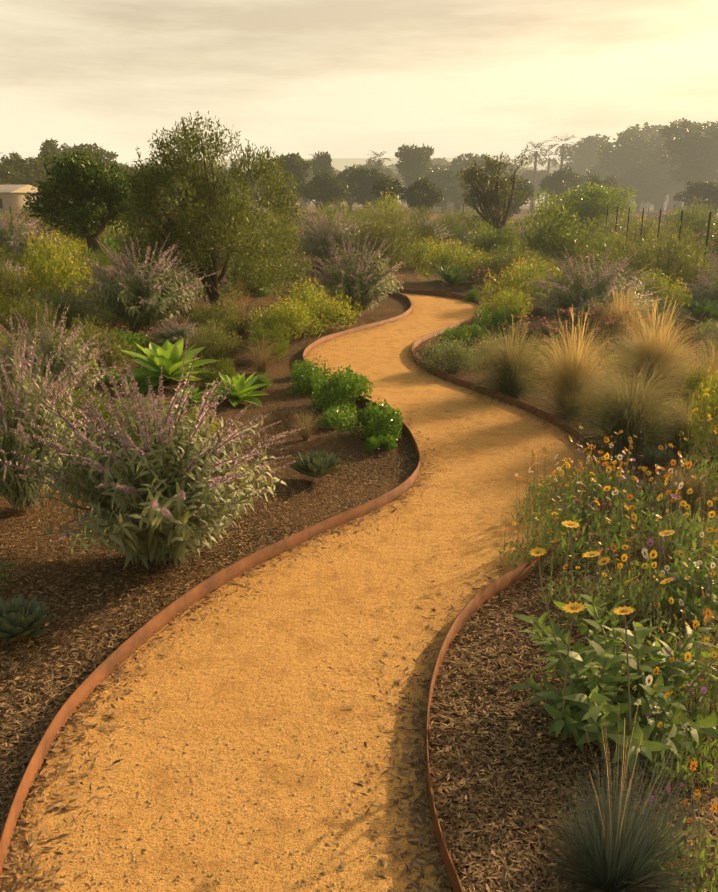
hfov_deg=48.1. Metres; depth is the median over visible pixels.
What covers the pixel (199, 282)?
sage bush
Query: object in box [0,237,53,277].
olive shrub
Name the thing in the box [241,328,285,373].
dry tuft
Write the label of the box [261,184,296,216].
tree
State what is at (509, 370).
green fountain grass
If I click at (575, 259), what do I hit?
buckwheat
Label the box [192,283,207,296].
chartreuse shrub
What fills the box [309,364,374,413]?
shrub
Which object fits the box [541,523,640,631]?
wildflowers
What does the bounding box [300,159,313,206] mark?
tree
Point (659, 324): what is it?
sage bush
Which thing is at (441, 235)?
sage bush
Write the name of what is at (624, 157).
tall tree
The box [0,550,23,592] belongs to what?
silver mound
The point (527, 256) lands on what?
olive shrub
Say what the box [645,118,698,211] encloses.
tall tree
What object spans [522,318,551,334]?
sage bush
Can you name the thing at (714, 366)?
feather grass
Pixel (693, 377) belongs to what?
chartreuse shrub
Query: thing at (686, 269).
dusty shrub
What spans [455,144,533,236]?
feathery tree
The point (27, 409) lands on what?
sage bush
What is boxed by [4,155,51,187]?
feature tree
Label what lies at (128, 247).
sage bush
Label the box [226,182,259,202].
tree
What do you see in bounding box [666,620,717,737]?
wildflowers
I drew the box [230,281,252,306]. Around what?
shrub
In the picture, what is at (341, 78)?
sky
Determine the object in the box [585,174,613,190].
tree
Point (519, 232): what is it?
sage bush
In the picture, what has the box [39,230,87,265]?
chartreuse shrub
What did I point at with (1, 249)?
dusty shrub
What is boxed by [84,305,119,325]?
silver mound
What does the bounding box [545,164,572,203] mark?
tree
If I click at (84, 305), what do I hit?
silver mound
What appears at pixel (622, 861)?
blue fescue
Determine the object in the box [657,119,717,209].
tree
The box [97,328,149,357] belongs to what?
groundcover
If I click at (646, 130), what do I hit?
feature tree
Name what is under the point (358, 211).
dusty shrub
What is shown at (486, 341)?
silver mound
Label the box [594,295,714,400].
feather grass
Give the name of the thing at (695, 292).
olive shrub
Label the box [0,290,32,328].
chartreuse shrub
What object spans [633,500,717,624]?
wildflowers
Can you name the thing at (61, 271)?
chartreuse shrub
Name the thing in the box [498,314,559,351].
buckwheat
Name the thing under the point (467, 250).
silver mound
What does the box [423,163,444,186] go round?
tree
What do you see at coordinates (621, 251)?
chartreuse shrub
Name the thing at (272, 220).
dusty shrub
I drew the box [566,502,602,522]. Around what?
blue agave
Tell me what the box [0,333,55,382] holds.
sage bush
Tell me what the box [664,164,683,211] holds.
tall tree
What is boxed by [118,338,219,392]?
agave attenuata
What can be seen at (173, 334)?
sage bush
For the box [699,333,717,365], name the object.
dusty shrub
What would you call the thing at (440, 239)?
olive shrub
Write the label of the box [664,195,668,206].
tall tree
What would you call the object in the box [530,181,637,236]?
shrub
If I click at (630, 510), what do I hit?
wildflowers
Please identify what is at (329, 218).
dusty shrub
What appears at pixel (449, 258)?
chartreuse shrub
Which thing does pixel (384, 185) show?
tree
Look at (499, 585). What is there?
edging
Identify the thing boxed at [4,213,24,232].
olive shrub
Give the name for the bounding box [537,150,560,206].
fan palm
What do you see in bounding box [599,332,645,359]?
sage bush
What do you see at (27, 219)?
dusty shrub
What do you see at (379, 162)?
fan palm
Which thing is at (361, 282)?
sage bush
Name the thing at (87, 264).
dusty shrub
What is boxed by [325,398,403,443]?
shrub
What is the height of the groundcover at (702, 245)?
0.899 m
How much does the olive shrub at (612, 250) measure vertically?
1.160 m
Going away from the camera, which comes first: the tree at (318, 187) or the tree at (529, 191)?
the tree at (529, 191)
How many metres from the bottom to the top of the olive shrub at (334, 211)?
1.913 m
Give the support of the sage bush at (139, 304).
on the ground at (390, 307)
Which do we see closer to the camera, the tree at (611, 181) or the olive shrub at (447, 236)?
the olive shrub at (447, 236)
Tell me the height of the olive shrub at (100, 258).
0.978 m
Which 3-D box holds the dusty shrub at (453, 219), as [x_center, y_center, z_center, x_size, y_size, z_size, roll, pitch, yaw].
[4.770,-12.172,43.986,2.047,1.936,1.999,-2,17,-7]
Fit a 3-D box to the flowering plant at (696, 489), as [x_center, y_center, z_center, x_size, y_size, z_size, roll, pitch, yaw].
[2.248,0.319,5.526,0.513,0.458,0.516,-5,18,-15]
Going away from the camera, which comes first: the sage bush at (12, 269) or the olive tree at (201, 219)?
the olive tree at (201, 219)
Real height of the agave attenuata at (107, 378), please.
0.177 m
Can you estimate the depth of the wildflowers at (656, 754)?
2.90 m
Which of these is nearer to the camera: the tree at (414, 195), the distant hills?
the tree at (414, 195)
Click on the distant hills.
(339, 164)
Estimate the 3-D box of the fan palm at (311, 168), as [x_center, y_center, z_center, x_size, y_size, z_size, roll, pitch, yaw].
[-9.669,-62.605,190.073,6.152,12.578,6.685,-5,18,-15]
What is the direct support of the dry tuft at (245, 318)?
on the ground at (390, 307)
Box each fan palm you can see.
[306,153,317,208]
[366,151,390,171]
[521,141,552,209]
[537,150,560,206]
[547,135,580,203]
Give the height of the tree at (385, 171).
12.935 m
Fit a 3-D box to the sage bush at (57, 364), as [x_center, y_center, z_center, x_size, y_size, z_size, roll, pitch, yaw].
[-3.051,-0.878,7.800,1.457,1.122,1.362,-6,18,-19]
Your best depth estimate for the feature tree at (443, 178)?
131.47 m
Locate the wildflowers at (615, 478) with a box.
[580,430,680,518]
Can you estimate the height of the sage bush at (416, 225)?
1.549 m
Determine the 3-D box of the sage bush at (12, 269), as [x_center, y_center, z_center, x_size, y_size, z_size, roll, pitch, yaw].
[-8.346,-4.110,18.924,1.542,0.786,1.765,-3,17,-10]
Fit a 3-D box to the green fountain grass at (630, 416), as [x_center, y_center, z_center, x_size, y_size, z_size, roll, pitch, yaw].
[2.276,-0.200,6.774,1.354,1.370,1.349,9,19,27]
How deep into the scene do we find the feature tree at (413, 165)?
139.95 m
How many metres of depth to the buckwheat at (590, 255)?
22.74 m
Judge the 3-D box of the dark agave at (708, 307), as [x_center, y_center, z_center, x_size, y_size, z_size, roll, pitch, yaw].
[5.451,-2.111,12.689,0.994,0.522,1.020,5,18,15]
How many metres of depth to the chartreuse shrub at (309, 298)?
12.90 m
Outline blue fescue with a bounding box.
[525,698,717,891]
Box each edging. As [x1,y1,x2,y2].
[0,286,419,878]
[326,286,608,891]
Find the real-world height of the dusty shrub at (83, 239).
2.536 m
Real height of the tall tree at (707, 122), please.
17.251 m
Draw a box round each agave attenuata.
[96,368,125,384]
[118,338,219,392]
[177,387,206,404]
[204,372,268,406]
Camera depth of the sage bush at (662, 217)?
44.93 m
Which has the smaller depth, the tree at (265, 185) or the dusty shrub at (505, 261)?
the dusty shrub at (505, 261)
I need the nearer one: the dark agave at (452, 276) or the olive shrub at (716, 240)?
the dark agave at (452, 276)
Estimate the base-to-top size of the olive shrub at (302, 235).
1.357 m
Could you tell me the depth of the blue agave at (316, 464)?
5.97 m
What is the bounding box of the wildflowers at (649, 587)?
[605,504,717,633]
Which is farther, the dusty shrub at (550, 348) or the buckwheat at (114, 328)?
the buckwheat at (114, 328)
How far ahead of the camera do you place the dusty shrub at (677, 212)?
40.29 m
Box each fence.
[0,204,717,224]
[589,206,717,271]
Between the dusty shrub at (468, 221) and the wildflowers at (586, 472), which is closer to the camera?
the wildflowers at (586, 472)
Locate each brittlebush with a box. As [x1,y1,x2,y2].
[507,520,717,771]
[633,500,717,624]
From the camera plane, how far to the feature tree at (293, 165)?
107.90 m
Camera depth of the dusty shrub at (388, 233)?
23.36 m
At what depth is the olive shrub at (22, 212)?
52.14 m
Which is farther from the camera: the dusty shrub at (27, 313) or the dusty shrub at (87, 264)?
the dusty shrub at (87, 264)
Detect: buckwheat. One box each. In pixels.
[91,323,132,341]
[137,326,160,340]
[288,230,310,255]
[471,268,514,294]
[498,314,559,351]
[528,334,576,355]
[544,305,653,359]
[559,254,598,266]
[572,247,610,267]
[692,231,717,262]
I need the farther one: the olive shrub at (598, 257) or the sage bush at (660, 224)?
the sage bush at (660, 224)
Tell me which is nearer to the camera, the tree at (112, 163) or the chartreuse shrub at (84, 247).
the chartreuse shrub at (84, 247)
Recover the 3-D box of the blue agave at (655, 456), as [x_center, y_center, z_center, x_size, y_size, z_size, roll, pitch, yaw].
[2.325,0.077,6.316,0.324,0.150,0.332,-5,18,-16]
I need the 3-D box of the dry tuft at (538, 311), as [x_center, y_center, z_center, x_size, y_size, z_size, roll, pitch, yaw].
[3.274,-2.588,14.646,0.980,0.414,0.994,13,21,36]
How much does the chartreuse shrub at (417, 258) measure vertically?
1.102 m
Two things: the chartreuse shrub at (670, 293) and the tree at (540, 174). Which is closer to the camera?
the chartreuse shrub at (670, 293)
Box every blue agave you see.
[0,593,54,640]
[286,447,344,477]
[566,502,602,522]
[635,444,675,465]
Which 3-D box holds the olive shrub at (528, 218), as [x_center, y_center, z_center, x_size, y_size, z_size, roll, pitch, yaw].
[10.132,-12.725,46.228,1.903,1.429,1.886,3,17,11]
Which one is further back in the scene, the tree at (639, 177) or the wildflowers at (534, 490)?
the tree at (639, 177)
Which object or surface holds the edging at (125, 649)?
on the ground at (390, 307)
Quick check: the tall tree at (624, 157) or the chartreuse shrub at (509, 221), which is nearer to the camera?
the chartreuse shrub at (509, 221)
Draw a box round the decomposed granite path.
[0,292,603,891]
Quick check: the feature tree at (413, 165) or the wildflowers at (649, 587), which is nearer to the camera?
the wildflowers at (649, 587)
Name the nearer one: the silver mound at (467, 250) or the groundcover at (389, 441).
the groundcover at (389, 441)
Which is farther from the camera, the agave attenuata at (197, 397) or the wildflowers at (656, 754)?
the agave attenuata at (197, 397)
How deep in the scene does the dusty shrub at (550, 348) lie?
9.56 m
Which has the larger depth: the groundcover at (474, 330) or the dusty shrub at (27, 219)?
the dusty shrub at (27, 219)
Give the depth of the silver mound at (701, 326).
11.86 m
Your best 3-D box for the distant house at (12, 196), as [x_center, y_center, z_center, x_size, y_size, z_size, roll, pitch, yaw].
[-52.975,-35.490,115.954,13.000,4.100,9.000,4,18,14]
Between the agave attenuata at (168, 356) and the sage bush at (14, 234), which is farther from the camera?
the sage bush at (14, 234)
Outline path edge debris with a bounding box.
[0,292,599,891]
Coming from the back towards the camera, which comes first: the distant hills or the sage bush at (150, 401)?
the distant hills
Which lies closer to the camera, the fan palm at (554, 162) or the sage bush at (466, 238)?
the sage bush at (466, 238)
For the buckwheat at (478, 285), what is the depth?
18.05 m
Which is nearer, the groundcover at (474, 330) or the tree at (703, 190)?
the groundcover at (474, 330)
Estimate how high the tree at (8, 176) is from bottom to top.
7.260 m
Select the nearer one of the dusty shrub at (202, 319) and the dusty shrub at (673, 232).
the dusty shrub at (202, 319)
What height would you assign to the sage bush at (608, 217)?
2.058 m
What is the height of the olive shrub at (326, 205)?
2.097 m
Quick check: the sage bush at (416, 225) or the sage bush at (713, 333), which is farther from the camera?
the sage bush at (416, 225)
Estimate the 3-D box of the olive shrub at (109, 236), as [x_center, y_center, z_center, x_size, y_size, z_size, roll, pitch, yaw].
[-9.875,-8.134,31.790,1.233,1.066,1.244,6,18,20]
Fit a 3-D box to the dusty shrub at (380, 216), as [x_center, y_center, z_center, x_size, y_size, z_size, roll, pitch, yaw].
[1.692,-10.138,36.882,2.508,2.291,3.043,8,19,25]
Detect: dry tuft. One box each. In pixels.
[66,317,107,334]
[216,287,264,332]
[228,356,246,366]
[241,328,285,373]
[282,404,329,440]
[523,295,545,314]
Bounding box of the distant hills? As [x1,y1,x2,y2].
[130,158,710,200]
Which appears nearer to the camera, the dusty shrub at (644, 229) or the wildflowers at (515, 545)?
the wildflowers at (515, 545)
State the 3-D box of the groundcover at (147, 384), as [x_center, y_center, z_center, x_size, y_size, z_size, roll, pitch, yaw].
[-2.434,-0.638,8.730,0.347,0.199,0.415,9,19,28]
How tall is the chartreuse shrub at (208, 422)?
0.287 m
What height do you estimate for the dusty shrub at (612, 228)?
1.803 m
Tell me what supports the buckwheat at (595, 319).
on the ground at (390, 307)
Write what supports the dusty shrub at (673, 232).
on the ground at (390, 307)
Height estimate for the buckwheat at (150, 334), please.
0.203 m
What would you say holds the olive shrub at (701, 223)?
on the ground at (390, 307)
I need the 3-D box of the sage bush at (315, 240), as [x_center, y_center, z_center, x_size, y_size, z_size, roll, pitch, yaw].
[-0.839,-6.578,24.757,2.632,2.043,3.013,3,17,9]
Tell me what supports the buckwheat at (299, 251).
on the ground at (390, 307)
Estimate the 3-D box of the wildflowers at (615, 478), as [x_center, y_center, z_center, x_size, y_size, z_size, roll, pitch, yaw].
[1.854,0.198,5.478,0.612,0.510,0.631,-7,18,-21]
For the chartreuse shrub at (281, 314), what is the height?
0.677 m
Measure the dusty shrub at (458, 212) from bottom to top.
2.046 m
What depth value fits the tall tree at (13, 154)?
151.85 m
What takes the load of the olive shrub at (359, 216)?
on the ground at (390, 307)
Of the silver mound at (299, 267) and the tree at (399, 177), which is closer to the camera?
the silver mound at (299, 267)
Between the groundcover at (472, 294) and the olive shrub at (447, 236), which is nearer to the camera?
the groundcover at (472, 294)
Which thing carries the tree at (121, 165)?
on the ground at (390, 307)
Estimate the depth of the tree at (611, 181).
89.38 m
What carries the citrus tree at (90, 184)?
on the ground at (390, 307)
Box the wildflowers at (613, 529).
[525,460,636,572]
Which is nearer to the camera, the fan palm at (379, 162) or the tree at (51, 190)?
the tree at (51, 190)
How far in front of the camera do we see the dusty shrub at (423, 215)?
40.03 m
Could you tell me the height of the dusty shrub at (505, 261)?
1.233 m
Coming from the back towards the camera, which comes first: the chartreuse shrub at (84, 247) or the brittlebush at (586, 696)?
the chartreuse shrub at (84, 247)
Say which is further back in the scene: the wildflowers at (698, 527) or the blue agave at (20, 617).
the wildflowers at (698, 527)
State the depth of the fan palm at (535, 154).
159.79 m
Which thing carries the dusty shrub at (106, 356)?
on the ground at (390, 307)
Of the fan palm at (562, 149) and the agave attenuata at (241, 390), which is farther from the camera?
the fan palm at (562, 149)
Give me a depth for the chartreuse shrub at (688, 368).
9.56 m
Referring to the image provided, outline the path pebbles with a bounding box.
[8,352,585,891]
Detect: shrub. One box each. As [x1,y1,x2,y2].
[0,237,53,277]
[0,244,11,265]
[0,256,44,306]
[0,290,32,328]
[0,290,58,342]
[0,329,15,349]
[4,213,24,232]
[11,227,103,304]
[12,206,30,220]
[13,326,64,350]
[19,197,72,243]
[24,258,92,295]
[35,201,113,258]
[38,297,82,334]
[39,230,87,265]
[39,384,121,439]
[62,315,135,372]
[74,250,112,288]
[76,247,116,274]
[98,228,122,245]
[101,219,151,261]
[110,221,134,239]
[180,293,247,337]
[181,406,221,437]
[185,318,244,365]
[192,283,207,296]
[197,357,237,388]
[224,252,281,293]
[228,203,302,261]
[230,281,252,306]
[241,297,327,342]
[244,320,290,360]
[279,277,362,329]
[297,221,308,250]
[303,197,378,261]
[312,204,348,229]
[318,200,349,217]
[343,204,421,273]
[345,213,367,228]
[346,200,377,217]
[352,207,382,221]
[363,190,405,214]
[366,200,419,229]
[385,215,440,261]
[399,235,441,268]
[401,204,443,226]
[402,223,446,252]
[414,237,502,282]
[433,206,462,237]
[434,216,450,241]
[443,206,476,232]
[452,202,509,243]
[467,218,525,258]
[468,240,538,285]
[470,217,514,245]
[476,287,533,321]
[481,243,522,265]
[482,255,557,312]
[511,249,540,270]
[514,249,564,287]
[514,335,570,374]
[515,191,611,266]
[523,214,547,224]
[551,241,622,299]
[577,233,618,263]
[595,211,639,239]
[603,232,631,263]
[605,218,717,304]
[614,214,665,260]
[617,251,668,284]
[632,267,692,311]
[643,221,706,260]
[656,196,710,225]
[664,203,717,244]
[671,273,717,307]
[673,363,717,420]
[677,359,697,375]
[679,360,717,466]
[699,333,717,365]
[708,218,717,259]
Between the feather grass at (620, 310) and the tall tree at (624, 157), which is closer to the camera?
the feather grass at (620, 310)
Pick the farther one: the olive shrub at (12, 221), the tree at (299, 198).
the tree at (299, 198)
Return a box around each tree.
[0,151,21,184]
[0,164,25,192]
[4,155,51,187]
[23,149,143,258]
[38,138,70,175]
[38,178,75,206]
[40,143,118,165]
[102,158,136,179]
[114,110,312,309]
[116,161,136,173]
[179,161,221,190]
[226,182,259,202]
[233,173,260,191]
[249,178,269,211]
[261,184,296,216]
[262,153,313,213]
[266,170,297,215]
[293,171,350,209]
[293,181,306,211]
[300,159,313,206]
[312,151,334,177]
[330,164,369,212]
[341,167,397,210]
[360,158,396,177]
[370,177,404,210]
[386,163,406,203]
[395,143,433,188]
[395,172,408,187]
[398,176,443,213]
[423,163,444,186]
[425,167,460,212]
[430,157,451,167]
[444,179,475,211]
[445,152,499,187]
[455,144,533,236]
[487,162,532,184]
[492,178,534,221]
[520,169,549,208]
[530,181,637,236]
[538,165,585,204]
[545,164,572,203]
[555,133,615,175]
[578,169,602,183]
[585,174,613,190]
[586,160,611,180]
[594,129,657,210]
[605,174,633,201]
[615,161,668,212]
[616,122,668,209]
[637,140,678,212]
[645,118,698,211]
[647,172,676,212]
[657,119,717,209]
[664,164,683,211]
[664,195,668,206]
[673,180,717,214]
[697,121,717,200]
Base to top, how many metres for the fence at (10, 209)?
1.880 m
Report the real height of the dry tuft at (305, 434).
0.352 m
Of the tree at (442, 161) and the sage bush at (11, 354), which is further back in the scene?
the tree at (442, 161)
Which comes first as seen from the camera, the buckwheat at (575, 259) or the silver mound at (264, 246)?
the buckwheat at (575, 259)
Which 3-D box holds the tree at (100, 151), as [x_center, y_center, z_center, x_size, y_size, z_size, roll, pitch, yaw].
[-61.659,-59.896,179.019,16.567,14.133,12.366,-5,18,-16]
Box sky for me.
[0,0,717,166]
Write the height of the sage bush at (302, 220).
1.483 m
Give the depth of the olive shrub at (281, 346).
10.40 m
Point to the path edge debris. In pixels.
(422, 818)
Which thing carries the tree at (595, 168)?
on the ground at (390, 307)
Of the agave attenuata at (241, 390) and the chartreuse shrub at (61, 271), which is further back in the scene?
the chartreuse shrub at (61, 271)
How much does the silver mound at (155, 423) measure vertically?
0.484 m
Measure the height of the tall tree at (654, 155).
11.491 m
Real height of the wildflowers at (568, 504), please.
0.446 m
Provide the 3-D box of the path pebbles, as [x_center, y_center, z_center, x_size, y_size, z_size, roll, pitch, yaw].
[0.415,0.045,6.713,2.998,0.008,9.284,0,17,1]
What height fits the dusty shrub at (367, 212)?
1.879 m
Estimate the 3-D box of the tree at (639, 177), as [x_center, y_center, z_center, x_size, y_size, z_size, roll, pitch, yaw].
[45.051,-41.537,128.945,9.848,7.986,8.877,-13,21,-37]
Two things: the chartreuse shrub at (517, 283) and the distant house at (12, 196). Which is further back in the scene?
the distant house at (12, 196)
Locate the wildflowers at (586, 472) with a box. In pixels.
[551,426,632,500]
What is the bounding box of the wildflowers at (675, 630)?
[644,562,717,698]
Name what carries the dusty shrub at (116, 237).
on the ground at (390, 307)
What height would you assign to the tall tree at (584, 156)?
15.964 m
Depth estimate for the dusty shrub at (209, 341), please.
10.31 m
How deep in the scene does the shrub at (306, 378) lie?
8.81 m
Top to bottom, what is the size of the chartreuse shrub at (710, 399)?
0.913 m
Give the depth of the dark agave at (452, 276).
18.53 m
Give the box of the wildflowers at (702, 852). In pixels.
[646,759,717,891]
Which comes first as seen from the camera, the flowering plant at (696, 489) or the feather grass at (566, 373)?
the flowering plant at (696, 489)
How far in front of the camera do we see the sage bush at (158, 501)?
4.30 m
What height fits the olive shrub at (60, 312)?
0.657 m
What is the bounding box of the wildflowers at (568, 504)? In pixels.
[511,455,595,536]
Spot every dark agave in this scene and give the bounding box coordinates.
[428,265,470,287]
[673,295,717,324]
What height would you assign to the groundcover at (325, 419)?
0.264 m
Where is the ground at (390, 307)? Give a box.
[0,201,717,891]
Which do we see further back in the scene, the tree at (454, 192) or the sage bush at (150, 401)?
the tree at (454, 192)
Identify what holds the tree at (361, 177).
on the ground at (390, 307)
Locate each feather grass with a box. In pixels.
[510,304,631,427]
[580,281,669,343]
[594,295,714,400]
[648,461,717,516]
[652,337,717,413]
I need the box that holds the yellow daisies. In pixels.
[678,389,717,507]
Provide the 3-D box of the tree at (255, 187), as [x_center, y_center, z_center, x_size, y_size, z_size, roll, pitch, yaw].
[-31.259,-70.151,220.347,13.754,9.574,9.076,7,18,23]
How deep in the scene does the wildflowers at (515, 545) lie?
4.59 m
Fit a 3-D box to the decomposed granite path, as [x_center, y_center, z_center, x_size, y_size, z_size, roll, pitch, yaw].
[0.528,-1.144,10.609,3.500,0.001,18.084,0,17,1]
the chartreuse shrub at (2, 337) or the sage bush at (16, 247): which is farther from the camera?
the sage bush at (16, 247)
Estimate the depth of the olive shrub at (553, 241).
22.33 m
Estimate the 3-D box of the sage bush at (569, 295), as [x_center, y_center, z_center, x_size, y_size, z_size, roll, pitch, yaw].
[3.706,-2.480,12.595,2.553,1.416,2.355,8,19,25]
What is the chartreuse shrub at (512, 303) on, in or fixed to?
on the ground at (390, 307)
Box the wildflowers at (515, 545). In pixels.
[497,505,562,574]
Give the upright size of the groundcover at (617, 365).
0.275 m
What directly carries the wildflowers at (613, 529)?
on the ground at (390, 307)
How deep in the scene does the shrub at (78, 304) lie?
13.65 m
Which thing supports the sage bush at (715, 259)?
on the ground at (390, 307)
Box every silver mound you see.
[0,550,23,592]
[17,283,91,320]
[51,290,92,314]
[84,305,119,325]
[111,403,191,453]
[220,227,289,262]
[275,258,312,276]
[413,333,484,373]
[454,242,479,258]
[472,334,514,364]
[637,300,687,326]
[687,317,717,340]
[694,319,717,347]
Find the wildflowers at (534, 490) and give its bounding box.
[526,448,600,510]
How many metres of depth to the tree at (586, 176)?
111.15 m
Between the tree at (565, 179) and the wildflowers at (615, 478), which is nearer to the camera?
the wildflowers at (615, 478)
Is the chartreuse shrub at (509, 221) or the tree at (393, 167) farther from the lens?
the tree at (393, 167)
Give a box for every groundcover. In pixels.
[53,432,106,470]
[90,235,120,261]
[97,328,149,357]
[116,378,152,396]
[246,371,272,389]
[255,287,272,296]
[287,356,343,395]
[291,357,315,379]
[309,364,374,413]
[314,406,346,429]
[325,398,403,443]
[362,434,397,452]
[438,323,491,348]
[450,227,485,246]
[462,287,481,301]
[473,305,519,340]
[607,353,637,372]
[692,238,715,254]
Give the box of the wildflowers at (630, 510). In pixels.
[588,437,697,555]
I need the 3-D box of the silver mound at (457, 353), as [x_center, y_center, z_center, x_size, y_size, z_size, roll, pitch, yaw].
[1.137,-1.086,9.764,0.868,0.591,0.894,-8,19,-25]
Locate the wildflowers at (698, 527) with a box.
[649,459,717,566]
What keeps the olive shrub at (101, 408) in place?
on the ground at (390, 307)
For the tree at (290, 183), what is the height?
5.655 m
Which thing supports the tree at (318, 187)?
on the ground at (390, 307)
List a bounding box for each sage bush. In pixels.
[0,207,58,255]
[0,225,77,260]
[0,295,124,407]
[0,304,98,509]
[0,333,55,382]
[0,333,304,569]
[2,255,29,282]
[54,228,220,330]
[113,239,147,261]
[113,390,170,416]
[139,316,208,347]
[174,264,204,288]
[288,198,370,265]
[296,209,320,226]
[301,227,412,311]
[390,212,439,237]
[403,216,455,238]
[463,224,484,241]
[495,215,545,254]
[521,242,677,330]
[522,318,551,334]
[586,204,626,235]
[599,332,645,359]
[637,218,673,234]
[638,317,666,328]
[644,204,678,224]
[675,259,717,303]
[690,325,717,348]
[691,247,717,275]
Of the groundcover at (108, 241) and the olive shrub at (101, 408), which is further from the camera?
the groundcover at (108, 241)
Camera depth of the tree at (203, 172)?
177.23 m
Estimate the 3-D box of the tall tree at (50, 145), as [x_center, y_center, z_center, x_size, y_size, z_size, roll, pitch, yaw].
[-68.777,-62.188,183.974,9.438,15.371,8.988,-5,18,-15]
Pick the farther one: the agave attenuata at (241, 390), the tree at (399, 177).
the tree at (399, 177)
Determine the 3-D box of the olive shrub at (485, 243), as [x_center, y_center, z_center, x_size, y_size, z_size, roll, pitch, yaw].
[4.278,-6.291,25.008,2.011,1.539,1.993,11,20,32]
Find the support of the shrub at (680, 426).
on the ground at (390, 307)
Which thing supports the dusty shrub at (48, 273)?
on the ground at (390, 307)
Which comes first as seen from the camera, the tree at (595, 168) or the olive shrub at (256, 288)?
the olive shrub at (256, 288)
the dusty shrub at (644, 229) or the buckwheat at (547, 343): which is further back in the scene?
the dusty shrub at (644, 229)
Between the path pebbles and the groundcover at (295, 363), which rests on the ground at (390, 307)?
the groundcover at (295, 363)
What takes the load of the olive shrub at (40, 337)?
on the ground at (390, 307)
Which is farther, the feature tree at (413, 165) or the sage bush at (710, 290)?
the feature tree at (413, 165)
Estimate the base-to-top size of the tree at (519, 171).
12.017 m
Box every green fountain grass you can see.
[447,312,558,407]
[555,343,700,467]
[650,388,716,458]
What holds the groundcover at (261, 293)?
on the ground at (390, 307)
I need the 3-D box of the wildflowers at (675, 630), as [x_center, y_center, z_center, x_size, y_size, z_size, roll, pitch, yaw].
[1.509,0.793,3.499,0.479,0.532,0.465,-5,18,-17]
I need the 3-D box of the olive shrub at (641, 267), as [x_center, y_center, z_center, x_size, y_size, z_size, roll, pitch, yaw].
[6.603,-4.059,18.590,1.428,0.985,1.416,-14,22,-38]
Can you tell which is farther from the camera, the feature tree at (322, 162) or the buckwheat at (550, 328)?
the feature tree at (322, 162)
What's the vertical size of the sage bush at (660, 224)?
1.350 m
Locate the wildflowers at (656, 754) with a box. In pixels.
[630,652,717,796]
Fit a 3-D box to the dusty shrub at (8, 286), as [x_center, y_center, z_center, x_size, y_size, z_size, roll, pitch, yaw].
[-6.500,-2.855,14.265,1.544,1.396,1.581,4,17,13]
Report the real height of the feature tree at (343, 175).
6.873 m
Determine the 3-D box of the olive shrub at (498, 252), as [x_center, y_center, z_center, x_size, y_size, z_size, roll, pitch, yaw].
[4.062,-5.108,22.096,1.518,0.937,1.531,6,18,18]
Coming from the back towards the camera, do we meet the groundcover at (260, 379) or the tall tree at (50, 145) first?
the tall tree at (50, 145)
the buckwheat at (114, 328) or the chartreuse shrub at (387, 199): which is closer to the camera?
the buckwheat at (114, 328)
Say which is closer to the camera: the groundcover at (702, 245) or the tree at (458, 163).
the groundcover at (702, 245)
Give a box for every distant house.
[0,185,40,214]
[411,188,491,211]
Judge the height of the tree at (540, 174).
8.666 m
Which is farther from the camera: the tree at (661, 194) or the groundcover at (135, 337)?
the tree at (661, 194)
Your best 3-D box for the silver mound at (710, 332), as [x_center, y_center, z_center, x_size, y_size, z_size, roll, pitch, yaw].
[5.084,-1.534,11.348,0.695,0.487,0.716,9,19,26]
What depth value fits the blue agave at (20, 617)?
3.79 m
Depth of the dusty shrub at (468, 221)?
37.70 m
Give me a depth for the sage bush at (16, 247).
23.47 m
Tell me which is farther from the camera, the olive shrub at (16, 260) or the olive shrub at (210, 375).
the olive shrub at (16, 260)

